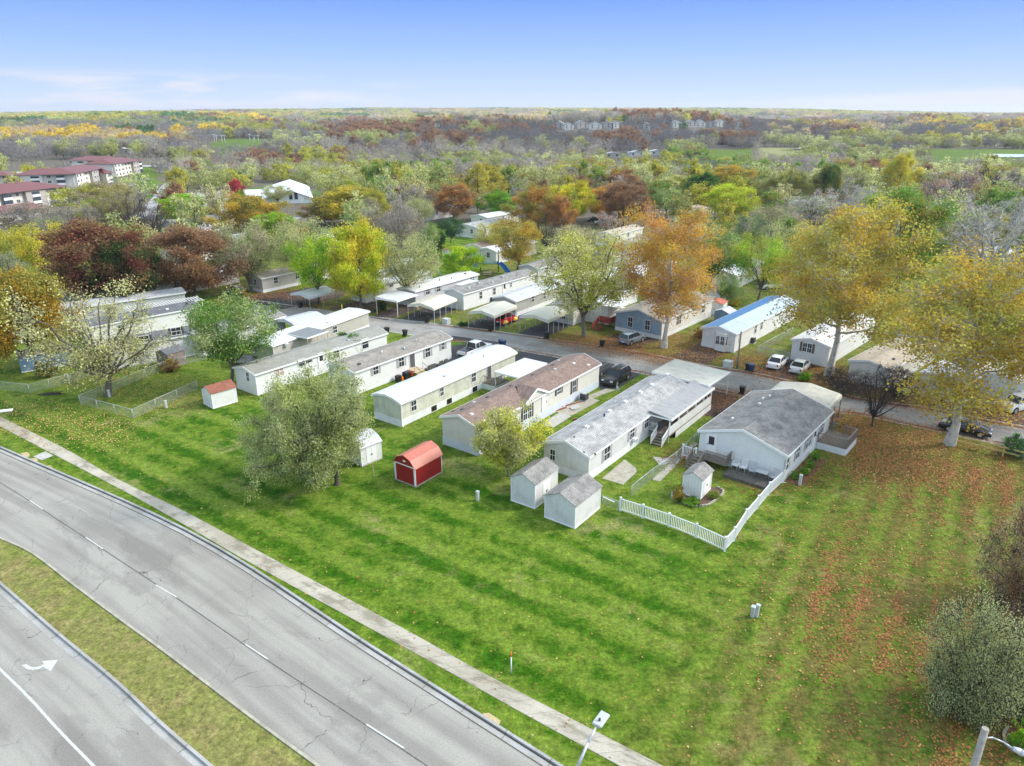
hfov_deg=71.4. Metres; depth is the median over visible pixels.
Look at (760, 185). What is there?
woodland tree
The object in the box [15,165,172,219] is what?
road
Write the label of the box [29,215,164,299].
maple tree
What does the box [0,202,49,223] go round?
apartment building
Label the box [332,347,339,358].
window
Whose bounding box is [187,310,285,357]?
mobile home
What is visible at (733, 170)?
woodland tree
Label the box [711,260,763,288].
mobile home
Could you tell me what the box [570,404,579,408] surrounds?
gravel pile
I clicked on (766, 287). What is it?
sedan car
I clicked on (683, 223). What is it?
woodland tree
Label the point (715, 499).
garden edging
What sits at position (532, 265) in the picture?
mobile home
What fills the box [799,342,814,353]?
window
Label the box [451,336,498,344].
driveway
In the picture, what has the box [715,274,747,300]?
broadleaf tree
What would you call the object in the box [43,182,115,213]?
woodland tree
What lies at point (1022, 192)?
woodland tree
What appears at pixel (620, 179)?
woodland tree
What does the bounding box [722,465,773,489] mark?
patio deck
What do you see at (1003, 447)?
rail fence
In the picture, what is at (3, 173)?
apartment building
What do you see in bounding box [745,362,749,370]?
wheeled bin
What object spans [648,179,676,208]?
woodland tree
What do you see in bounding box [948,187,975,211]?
woodland tree
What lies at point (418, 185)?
woodland tree
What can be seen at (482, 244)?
mobile home
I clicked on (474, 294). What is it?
mobile home
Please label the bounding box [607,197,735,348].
sycamore tree
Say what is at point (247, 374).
window
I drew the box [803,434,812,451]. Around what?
window
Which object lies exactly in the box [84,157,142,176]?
apartment building
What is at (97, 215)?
woodland tree
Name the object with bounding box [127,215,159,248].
woodland tree
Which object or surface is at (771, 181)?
woodland tree
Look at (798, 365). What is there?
sedan car
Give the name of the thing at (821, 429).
window
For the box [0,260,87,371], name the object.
broadleaf tree
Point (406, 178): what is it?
woodland tree
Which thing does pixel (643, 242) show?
woodland tree
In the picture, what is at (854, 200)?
woodland tree
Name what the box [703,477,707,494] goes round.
door
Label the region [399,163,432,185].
woodland tree
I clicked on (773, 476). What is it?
patio chair
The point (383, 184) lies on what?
woodland tree
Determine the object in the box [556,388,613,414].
concrete path
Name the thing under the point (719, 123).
ridge house
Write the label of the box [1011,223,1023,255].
woodland tree
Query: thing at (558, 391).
window
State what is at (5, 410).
street lamp
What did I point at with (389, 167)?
woodland tree
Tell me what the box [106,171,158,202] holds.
woodland tree
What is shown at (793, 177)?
woodland tree
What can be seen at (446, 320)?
utility box
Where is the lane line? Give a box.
[0,668,94,765]
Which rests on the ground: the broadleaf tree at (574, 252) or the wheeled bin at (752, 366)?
the broadleaf tree at (574, 252)
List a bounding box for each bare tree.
[856,363,911,426]
[928,190,1023,277]
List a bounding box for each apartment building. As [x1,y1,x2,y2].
[0,170,13,183]
[0,181,66,206]
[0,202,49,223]
[15,168,72,188]
[58,164,106,188]
[68,156,115,165]
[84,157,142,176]
[99,169,114,182]
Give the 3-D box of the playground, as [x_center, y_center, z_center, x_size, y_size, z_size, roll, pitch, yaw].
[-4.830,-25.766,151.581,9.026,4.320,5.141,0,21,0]
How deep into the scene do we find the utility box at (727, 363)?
95.22 m
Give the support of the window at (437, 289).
in the mobile home at (430, 287)
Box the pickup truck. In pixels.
[457,339,491,356]
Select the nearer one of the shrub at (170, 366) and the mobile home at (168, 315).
the shrub at (170, 366)
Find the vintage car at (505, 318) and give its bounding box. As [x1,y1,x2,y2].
[495,313,517,324]
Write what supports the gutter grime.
on the road at (303, 647)
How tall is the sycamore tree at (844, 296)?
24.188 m
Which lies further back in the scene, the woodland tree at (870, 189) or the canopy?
the woodland tree at (870, 189)
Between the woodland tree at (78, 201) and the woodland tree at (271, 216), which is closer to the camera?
the woodland tree at (271, 216)
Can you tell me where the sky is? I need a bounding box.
[0,0,1023,111]
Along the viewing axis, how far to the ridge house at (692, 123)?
947.92 m
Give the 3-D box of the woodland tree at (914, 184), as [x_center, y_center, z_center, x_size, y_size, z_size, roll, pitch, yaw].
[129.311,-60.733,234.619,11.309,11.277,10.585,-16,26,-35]
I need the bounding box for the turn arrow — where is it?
[22,660,56,670]
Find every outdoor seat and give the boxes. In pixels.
[425,363,435,370]
[436,360,442,366]
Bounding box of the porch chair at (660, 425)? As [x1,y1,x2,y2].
[658,422,665,428]
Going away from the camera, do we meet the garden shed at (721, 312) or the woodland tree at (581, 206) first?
the garden shed at (721, 312)
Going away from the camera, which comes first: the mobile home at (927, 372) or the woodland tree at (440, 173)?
the mobile home at (927, 372)
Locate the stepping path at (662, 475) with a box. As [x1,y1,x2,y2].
[653,442,697,480]
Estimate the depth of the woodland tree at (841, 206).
195.92 m
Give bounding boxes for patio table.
[755,468,769,478]
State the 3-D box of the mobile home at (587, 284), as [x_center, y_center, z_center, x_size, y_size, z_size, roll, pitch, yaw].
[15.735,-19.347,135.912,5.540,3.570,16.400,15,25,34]
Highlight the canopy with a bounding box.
[600,301,629,315]
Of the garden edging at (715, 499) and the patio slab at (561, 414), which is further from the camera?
the patio slab at (561, 414)
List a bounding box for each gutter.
[0,449,552,765]
[0,586,205,765]
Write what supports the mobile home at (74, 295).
on the ground
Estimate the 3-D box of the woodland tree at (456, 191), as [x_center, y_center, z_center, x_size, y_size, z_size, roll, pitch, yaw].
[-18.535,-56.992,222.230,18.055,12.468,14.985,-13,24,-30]
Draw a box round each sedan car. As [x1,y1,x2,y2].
[586,217,598,221]
[757,281,779,289]
[766,354,788,369]
[788,358,810,373]
[938,416,992,438]
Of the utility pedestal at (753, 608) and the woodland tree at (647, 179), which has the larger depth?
the woodland tree at (647, 179)
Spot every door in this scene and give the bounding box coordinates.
[176,352,181,363]
[299,195,302,202]
[318,352,324,368]
[366,446,371,462]
[371,444,376,460]
[409,353,415,367]
[486,365,491,379]
[541,395,546,411]
[543,481,546,500]
[547,479,549,491]
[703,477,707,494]
[705,432,717,454]
[706,475,709,491]
[811,429,817,446]
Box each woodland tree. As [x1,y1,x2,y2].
[0,197,65,232]
[0,219,63,274]
[0,224,46,263]
[0,247,31,272]
[3,177,25,183]
[24,213,74,261]
[36,203,100,230]
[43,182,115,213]
[69,177,139,206]
[70,198,108,220]
[71,194,108,220]
[80,208,113,223]
[82,185,135,222]
[98,210,149,244]
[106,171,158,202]
[108,188,159,228]
[121,199,186,245]
[123,182,152,208]
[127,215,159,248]
[148,181,187,215]
[155,193,208,219]
[159,182,182,196]
[161,217,199,236]
[162,164,191,191]
[169,190,208,228]
[197,191,296,233]
[198,183,232,211]
[213,222,234,261]
[224,177,245,194]
[224,188,265,222]
[248,212,296,243]
[257,184,294,203]
[275,222,312,248]
[294,197,344,224]
[304,186,325,202]
[306,171,333,192]
[309,182,391,224]
[320,179,339,198]
[332,165,358,181]
[334,163,364,184]
[334,178,355,189]
[336,175,358,186]
[339,190,375,226]
[346,170,364,186]
[352,193,428,255]
[356,181,380,192]
[358,160,393,184]
[362,184,388,224]
[363,177,379,188]
[374,167,401,200]
[382,160,395,176]
[384,184,401,213]
[391,174,401,193]
[397,173,414,191]
[397,176,431,199]
[397,183,429,205]
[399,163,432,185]
[402,194,435,227]
[414,162,428,176]
[416,220,441,247]
[423,160,461,190]
[423,181,477,219]
[425,163,454,191]
[428,169,459,198]
[434,214,465,243]
[442,161,468,178]
[448,171,465,183]
[462,161,491,194]
[464,161,482,180]
[466,186,490,212]
[472,221,501,244]
[473,188,518,212]
[476,161,509,192]
[485,166,509,190]
[486,180,508,204]
[498,181,563,230]
[499,164,517,193]
[508,177,530,208]
[508,177,531,199]
[511,167,540,190]
[516,164,540,184]
[529,161,542,181]
[530,212,575,251]
[536,163,564,178]
[536,165,557,186]
[544,195,579,234]
[544,223,611,254]
[545,169,567,194]
[549,179,599,223]
[555,172,573,185]
[558,165,581,178]
[562,161,579,175]
[565,174,596,200]
[566,159,588,178]
[570,182,587,202]
[583,168,613,188]
[584,183,616,214]
[586,161,608,179]
[590,165,612,183]
[591,178,603,191]
[594,180,653,225]
[595,210,617,230]
[601,169,646,188]
[610,164,634,175]
[610,174,634,185]
[629,162,654,184]
[633,171,652,185]
[634,232,660,259]
[639,159,669,180]
[643,180,655,198]
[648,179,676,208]
[651,185,686,217]
[657,177,679,193]
[659,164,680,180]
[660,189,694,223]
[661,174,689,194]
[667,216,705,257]
[673,209,713,225]
[675,166,686,187]
[679,157,711,187]
[680,171,721,201]
[680,181,716,206]
[686,207,718,232]
[692,162,710,181]
[698,182,761,219]
[707,170,725,187]
[708,236,752,259]
[712,163,728,182]
[712,164,758,188]
[714,199,749,231]
[715,172,748,204]
[728,212,769,245]
[740,175,752,199]
[747,161,776,195]
[747,165,772,195]
[748,204,806,237]
[751,178,767,196]
[755,173,788,201]
[757,189,784,215]
[764,219,816,264]
[765,162,800,187]
[769,182,802,207]
[772,215,802,243]
[776,195,803,218]
[781,167,822,206]
[783,194,842,223]
[801,173,821,196]
[808,167,824,194]
[813,187,839,217]
[821,219,842,239]
[830,202,858,221]
[831,173,853,203]
[838,183,890,212]
[840,163,873,199]
[852,164,871,189]
[852,179,884,206]
[857,180,880,197]
[862,173,894,191]
[875,147,926,193]
[887,221,910,235]
[888,182,920,197]
[896,216,946,261]
[901,178,923,195]
[916,170,960,203]
[918,170,956,204]
[930,188,971,219]
[930,197,966,233]
[934,171,963,193]
[937,211,962,243]
[947,161,984,200]
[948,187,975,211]
[959,208,991,232]
[968,178,1004,211]
[970,185,1021,225]
[971,158,1023,194]
[976,179,1011,205]
[992,180,1021,203]
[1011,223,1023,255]
[1013,178,1023,200]
[1014,188,1023,207]
[1016,186,1023,219]
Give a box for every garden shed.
[16,344,71,372]
[154,344,186,367]
[200,379,237,408]
[349,428,381,466]
[442,246,453,257]
[509,457,558,508]
[543,473,602,528]
[682,461,713,499]
[704,288,725,298]
[711,298,727,314]
[714,306,736,320]
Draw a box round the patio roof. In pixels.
[287,327,327,342]
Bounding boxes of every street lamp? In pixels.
[0,408,12,411]
[576,710,609,765]
[970,726,1023,765]
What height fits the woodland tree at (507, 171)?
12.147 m
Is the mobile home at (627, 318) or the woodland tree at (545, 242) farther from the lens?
the woodland tree at (545, 242)
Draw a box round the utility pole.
[736,331,741,368]
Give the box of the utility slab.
[33,452,52,459]
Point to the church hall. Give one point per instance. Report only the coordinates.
(298, 195)
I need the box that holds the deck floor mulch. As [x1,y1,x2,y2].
[787,454,825,484]
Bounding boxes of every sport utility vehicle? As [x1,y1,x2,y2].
[601,363,631,386]
[618,330,645,345]
[995,391,1023,413]
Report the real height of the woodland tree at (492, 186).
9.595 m
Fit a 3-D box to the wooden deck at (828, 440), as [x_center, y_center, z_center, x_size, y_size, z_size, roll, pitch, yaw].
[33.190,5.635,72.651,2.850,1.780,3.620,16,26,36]
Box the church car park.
[187,191,228,214]
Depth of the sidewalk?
47.54 m
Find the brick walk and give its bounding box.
[653,457,672,464]
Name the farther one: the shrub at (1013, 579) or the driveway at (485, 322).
the driveway at (485, 322)
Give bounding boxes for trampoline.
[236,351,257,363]
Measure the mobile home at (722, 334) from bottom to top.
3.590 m
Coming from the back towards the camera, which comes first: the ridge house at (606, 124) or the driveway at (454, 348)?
the ridge house at (606, 124)
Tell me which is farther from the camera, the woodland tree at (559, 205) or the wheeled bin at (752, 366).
the woodland tree at (559, 205)
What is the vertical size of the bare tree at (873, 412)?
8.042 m
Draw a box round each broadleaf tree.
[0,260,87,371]
[0,273,183,396]
[178,283,286,381]
[207,215,281,291]
[230,346,375,504]
[264,213,340,284]
[277,232,343,303]
[324,210,393,307]
[375,230,444,286]
[439,243,486,272]
[487,213,547,270]
[523,224,646,336]
[685,219,752,290]
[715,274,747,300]
[728,231,792,300]
[855,184,968,288]
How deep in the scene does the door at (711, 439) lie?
69.25 m
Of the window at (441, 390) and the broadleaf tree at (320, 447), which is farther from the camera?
the window at (441, 390)
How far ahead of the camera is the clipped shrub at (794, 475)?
66.27 m
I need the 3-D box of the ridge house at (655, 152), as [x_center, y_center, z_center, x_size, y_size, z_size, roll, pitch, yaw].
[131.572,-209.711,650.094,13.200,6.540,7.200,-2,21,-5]
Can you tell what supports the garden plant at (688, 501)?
on the flower bed at (705, 499)
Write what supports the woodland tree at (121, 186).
on the ground
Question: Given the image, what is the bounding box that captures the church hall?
[243,179,312,203]
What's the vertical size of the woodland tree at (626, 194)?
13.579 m
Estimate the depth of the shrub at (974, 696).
39.10 m
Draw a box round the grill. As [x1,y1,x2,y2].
[402,370,412,378]
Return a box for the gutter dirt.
[0,448,555,765]
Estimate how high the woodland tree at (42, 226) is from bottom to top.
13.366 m
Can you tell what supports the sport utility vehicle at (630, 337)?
on the driveway at (615, 336)
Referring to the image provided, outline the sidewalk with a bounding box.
[0,417,661,765]
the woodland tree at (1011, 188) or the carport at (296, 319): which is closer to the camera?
the carport at (296, 319)
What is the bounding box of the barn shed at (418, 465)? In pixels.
[392,440,442,487]
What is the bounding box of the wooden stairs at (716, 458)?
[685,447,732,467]
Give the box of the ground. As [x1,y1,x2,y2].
[0,114,1023,765]
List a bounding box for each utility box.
[442,317,450,324]
[722,359,732,367]
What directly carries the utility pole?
on the ground
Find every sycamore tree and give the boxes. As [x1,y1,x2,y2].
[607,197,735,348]
[754,182,938,375]
[865,229,1023,446]
[965,245,1023,366]
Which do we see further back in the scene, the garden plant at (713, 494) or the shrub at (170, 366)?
the shrub at (170, 366)
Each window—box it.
[137,335,151,342]
[168,326,183,335]
[245,372,249,381]
[274,367,284,376]
[297,358,304,367]
[332,325,337,333]
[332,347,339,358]
[362,338,368,349]
[370,365,380,375]
[396,356,405,367]
[410,399,416,411]
[423,346,431,358]
[424,289,430,294]
[435,286,441,292]
[439,342,446,350]
[439,387,443,396]
[471,372,475,382]
[521,403,533,421]
[530,296,535,302]
[549,448,555,461]
[555,386,562,395]
[570,378,577,394]
[601,444,611,463]
[627,316,632,327]
[627,427,636,441]
[642,417,650,430]
[644,320,650,330]
[676,315,681,325]
[783,456,790,472]
[794,445,801,461]
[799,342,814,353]
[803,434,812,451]
[819,423,824,435]
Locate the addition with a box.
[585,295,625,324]
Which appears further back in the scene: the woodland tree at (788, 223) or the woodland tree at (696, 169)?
the woodland tree at (696, 169)
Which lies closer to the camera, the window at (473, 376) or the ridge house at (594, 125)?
the window at (473, 376)
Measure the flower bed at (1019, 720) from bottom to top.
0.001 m
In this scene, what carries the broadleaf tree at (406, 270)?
on the ground
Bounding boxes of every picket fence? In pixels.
[619,470,784,551]
[681,443,697,457]
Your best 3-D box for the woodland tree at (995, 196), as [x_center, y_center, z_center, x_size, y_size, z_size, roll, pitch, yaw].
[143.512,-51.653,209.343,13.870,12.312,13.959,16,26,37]
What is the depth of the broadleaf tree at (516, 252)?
143.75 m
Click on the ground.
(454, 546)
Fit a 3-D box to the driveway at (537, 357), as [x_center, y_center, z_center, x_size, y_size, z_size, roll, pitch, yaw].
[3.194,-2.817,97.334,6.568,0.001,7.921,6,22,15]
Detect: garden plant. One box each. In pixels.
[681,495,701,507]
[708,490,720,498]
[1004,717,1023,757]
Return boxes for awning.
[455,279,478,286]
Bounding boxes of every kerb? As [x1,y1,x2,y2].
[0,446,563,765]
[0,537,320,765]
[0,581,212,765]
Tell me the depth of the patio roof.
99.93 m
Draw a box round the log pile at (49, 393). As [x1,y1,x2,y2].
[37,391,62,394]
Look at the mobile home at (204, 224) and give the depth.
202.54 m
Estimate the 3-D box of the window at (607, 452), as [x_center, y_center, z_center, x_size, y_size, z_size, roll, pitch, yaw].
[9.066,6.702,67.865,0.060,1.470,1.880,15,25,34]
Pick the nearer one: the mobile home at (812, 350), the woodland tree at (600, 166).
the mobile home at (812, 350)
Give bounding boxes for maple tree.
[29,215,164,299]
[65,225,167,297]
[139,220,253,296]
[468,399,553,476]
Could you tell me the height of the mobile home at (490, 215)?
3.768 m
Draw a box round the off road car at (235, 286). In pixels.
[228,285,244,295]
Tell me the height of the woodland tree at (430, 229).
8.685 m
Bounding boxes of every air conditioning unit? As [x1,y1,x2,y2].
[579,392,589,401]
[750,336,756,343]
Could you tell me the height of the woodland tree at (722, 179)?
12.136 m
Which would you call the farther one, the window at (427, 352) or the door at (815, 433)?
the window at (427, 352)
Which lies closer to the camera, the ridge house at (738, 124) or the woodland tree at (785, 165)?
the woodland tree at (785, 165)
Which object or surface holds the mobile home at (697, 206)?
on the ground
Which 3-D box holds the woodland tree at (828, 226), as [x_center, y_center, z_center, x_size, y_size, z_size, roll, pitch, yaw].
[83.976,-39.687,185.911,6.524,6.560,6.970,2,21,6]
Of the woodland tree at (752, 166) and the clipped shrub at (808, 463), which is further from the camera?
the woodland tree at (752, 166)
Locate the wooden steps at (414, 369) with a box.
[408,362,429,374]
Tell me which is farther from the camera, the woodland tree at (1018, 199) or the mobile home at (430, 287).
the woodland tree at (1018, 199)
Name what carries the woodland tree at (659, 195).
on the ground
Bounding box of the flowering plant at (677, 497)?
[672,485,684,502]
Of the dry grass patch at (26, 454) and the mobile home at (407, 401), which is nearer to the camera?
the dry grass patch at (26, 454)
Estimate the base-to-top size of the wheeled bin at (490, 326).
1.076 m
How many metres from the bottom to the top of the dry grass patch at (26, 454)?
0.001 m
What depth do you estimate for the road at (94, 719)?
40.39 m
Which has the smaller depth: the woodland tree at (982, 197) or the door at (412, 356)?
the door at (412, 356)
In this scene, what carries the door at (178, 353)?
in the garden shed at (177, 351)
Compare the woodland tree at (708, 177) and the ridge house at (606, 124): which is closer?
the woodland tree at (708, 177)
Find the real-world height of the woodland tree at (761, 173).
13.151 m
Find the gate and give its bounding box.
[602,496,618,510]
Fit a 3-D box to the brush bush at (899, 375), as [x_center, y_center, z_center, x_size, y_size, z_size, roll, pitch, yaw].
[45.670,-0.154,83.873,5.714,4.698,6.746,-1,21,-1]
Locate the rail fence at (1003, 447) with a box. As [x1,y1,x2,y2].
[957,436,1023,456]
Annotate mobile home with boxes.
[11,306,82,342]
[57,287,103,301]
[60,287,185,318]
[81,300,198,344]
[105,316,257,368]
[149,266,238,292]
[160,250,232,261]
[163,214,230,231]
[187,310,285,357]
[232,326,388,395]
[246,264,328,292]
[250,307,369,358]
[326,330,452,394]
[343,257,415,279]
[351,269,432,302]
[370,344,517,426]
[396,271,479,306]
[408,204,452,220]
[439,353,601,455]
[443,268,535,309]
[456,217,513,238]
[464,237,511,257]
[470,210,518,221]
[479,240,537,262]
[492,278,566,315]
[518,256,570,281]
[541,373,714,477]
[549,281,637,324]
[562,266,620,297]
[591,242,646,265]
[596,224,643,244]
[604,235,650,245]
[614,291,713,339]
[624,261,675,283]
[668,204,706,219]
[697,389,833,482]
[701,295,799,352]
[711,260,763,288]
[790,313,874,366]
[848,334,935,388]
[918,342,994,405]
[973,246,1014,271]
[980,356,1023,399]
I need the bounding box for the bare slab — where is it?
[603,460,636,483]
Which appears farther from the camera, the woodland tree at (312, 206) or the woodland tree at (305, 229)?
the woodland tree at (312, 206)
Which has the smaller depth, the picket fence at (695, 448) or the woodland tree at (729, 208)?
the picket fence at (695, 448)
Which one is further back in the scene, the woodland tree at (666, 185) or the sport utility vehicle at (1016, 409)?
the woodland tree at (666, 185)
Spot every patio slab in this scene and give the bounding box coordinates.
[544,415,570,426]
[548,412,569,419]
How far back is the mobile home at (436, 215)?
227.13 m
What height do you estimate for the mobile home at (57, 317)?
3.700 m
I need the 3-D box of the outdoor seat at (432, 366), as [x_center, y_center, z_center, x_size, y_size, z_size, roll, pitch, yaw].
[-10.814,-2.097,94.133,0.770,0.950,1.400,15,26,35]
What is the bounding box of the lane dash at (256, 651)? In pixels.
[245,644,268,658]
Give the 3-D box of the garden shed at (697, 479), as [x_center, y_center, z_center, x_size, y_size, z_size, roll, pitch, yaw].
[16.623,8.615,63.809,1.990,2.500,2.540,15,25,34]
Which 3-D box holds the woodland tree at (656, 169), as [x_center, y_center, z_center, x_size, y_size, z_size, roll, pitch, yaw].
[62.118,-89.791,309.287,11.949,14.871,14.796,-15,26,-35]
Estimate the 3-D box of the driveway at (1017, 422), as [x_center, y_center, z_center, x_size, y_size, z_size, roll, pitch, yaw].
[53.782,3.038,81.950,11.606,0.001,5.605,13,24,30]
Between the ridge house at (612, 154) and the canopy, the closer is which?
the canopy
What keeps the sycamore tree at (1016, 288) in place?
on the ground
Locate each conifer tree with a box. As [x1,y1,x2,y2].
[436,230,445,251]
[811,163,843,200]
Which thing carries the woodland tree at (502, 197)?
on the ground
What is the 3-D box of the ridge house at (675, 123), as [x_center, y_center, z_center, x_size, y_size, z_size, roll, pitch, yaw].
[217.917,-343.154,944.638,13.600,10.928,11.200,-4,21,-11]
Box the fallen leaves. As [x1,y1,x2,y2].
[0,279,1023,765]
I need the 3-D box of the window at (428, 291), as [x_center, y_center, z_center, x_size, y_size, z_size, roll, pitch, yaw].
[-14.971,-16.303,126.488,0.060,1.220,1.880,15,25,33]
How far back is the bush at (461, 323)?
113.78 m
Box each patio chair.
[731,456,740,467]
[739,458,748,472]
[748,461,756,475]
[768,468,779,479]
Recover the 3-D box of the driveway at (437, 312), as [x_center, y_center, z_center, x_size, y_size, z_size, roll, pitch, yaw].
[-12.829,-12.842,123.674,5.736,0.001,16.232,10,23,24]
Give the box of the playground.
[473,250,509,272]
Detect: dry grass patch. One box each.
[21,452,29,456]
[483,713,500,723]
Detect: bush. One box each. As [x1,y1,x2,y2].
[324,331,362,350]
[373,306,379,311]
[377,300,385,309]
[457,322,467,325]
[693,327,702,337]
[729,298,741,305]
[798,370,812,380]
[812,366,879,396]
[866,363,919,403]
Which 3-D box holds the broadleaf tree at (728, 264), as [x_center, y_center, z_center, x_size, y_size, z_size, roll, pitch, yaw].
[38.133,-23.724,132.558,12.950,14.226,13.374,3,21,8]
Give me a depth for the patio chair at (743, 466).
67.20 m
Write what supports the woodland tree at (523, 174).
on the ground
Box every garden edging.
[671,486,724,506]
[1002,725,1016,753]
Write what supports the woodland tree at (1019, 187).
on the ground
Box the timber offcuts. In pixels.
[556,400,581,410]
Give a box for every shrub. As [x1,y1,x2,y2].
[31,360,59,376]
[158,356,182,371]
[711,408,723,418]
[791,470,800,479]
[799,466,809,474]
[805,459,816,467]
[809,451,821,459]
[910,571,1023,735]
[967,491,1023,611]
[987,599,1023,674]
[992,657,1023,718]
[1002,432,1023,458]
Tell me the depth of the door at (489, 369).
88.53 m
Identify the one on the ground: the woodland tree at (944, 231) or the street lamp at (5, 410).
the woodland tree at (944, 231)
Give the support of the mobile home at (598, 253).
on the ground
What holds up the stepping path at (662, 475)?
on the ground
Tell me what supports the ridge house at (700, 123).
on the ground
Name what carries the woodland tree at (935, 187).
on the ground
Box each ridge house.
[115,147,130,153]
[555,121,563,128]
[562,122,573,129]
[574,120,588,128]
[588,121,601,129]
[600,120,611,128]
[604,152,620,157]
[611,121,621,128]
[627,150,646,156]
[640,122,649,129]
[649,149,660,154]
[670,120,682,127]
[684,120,696,126]
[696,119,705,126]
[705,120,714,127]
[713,119,724,126]
[734,121,742,127]
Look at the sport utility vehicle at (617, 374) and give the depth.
89.38 m
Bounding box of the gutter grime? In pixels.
[1,452,542,765]
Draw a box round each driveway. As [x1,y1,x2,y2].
[232,286,345,308]
[330,300,390,312]
[370,304,419,319]
[404,306,455,321]
[448,344,465,361]
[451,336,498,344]
[465,310,532,329]
[515,352,559,363]
[517,321,569,338]
[597,334,659,349]
[599,371,639,389]
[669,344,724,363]
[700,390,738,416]
[754,359,815,378]
[827,375,877,394]
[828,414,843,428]
[928,402,1023,424]
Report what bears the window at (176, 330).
in the mobile home at (177, 331)
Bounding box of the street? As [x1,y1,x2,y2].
[251,305,1023,443]
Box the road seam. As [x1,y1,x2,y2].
[0,482,427,765]
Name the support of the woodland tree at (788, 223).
on the ground
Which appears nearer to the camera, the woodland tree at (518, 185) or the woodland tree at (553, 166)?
the woodland tree at (518, 185)
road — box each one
[0,452,539,765]
[0,594,192,765]
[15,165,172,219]
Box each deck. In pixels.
[483,375,507,390]
[591,315,615,330]
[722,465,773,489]
[816,422,857,455]
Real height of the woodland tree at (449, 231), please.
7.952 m
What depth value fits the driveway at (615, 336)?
106.19 m
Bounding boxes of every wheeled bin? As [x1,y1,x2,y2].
[402,329,407,336]
[424,316,429,322]
[488,324,492,331]
[544,331,549,338]
[599,339,604,346]
[739,385,745,394]
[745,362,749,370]
[749,363,755,371]
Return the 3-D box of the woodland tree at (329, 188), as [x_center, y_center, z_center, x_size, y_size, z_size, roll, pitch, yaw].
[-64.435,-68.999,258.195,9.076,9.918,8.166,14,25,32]
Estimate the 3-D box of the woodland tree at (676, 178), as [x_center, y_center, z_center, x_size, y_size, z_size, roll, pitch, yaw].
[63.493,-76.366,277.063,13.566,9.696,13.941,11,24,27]
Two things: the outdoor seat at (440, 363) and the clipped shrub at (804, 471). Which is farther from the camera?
the outdoor seat at (440, 363)
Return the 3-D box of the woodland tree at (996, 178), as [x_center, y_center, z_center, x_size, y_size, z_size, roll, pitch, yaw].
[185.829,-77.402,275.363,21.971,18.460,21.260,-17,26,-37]
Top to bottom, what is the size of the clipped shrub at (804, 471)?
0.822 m
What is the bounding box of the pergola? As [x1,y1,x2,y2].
[123,296,202,311]
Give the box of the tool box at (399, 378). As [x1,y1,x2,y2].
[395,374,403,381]
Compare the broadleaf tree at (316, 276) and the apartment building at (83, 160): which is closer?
the broadleaf tree at (316, 276)
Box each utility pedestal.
[475,490,479,500]
[750,604,755,617]
[754,603,760,617]
[798,474,802,485]
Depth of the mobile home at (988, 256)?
152.48 m
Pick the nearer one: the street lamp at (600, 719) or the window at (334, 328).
the street lamp at (600, 719)
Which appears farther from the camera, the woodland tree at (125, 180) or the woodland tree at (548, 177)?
the woodland tree at (548, 177)
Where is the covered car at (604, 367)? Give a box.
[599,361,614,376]
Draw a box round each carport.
[276,311,323,330]
[290,286,336,309]
[375,290,417,315]
[407,294,456,322]
[468,301,516,331]
[494,358,546,385]
[519,306,568,333]
[652,359,729,397]
[771,381,841,424]
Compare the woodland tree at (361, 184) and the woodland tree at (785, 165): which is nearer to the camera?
the woodland tree at (361, 184)
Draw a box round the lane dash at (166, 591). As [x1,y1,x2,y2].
[156,584,176,596]
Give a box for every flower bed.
[673,487,721,504]
[1005,719,1023,745]
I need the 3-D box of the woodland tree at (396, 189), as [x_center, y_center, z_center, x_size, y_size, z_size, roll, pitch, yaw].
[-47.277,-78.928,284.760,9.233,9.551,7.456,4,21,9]
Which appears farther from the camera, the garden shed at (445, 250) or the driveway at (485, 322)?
the garden shed at (445, 250)
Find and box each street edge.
[256,300,1022,426]
[389,331,1010,446]
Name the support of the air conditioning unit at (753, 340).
on the ground
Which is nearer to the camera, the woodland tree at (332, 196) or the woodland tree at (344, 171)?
the woodland tree at (332, 196)
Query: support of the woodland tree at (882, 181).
on the ground
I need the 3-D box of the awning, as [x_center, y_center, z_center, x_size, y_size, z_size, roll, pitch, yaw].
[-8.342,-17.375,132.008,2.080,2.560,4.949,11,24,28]
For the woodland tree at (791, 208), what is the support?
on the ground
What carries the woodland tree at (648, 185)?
on the ground
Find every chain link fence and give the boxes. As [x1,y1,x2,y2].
[0,359,125,392]
[78,353,213,418]
[631,433,698,496]
[757,329,792,356]
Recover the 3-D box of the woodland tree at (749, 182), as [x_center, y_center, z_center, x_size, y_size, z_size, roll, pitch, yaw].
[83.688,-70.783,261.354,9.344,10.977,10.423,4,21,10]
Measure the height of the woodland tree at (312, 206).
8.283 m
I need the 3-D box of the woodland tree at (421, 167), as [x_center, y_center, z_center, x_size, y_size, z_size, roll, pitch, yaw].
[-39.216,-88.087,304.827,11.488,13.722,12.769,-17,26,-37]
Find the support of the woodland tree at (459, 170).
on the ground
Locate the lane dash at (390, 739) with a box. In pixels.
[366,724,403,747]
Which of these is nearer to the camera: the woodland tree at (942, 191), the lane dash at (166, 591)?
the lane dash at (166, 591)

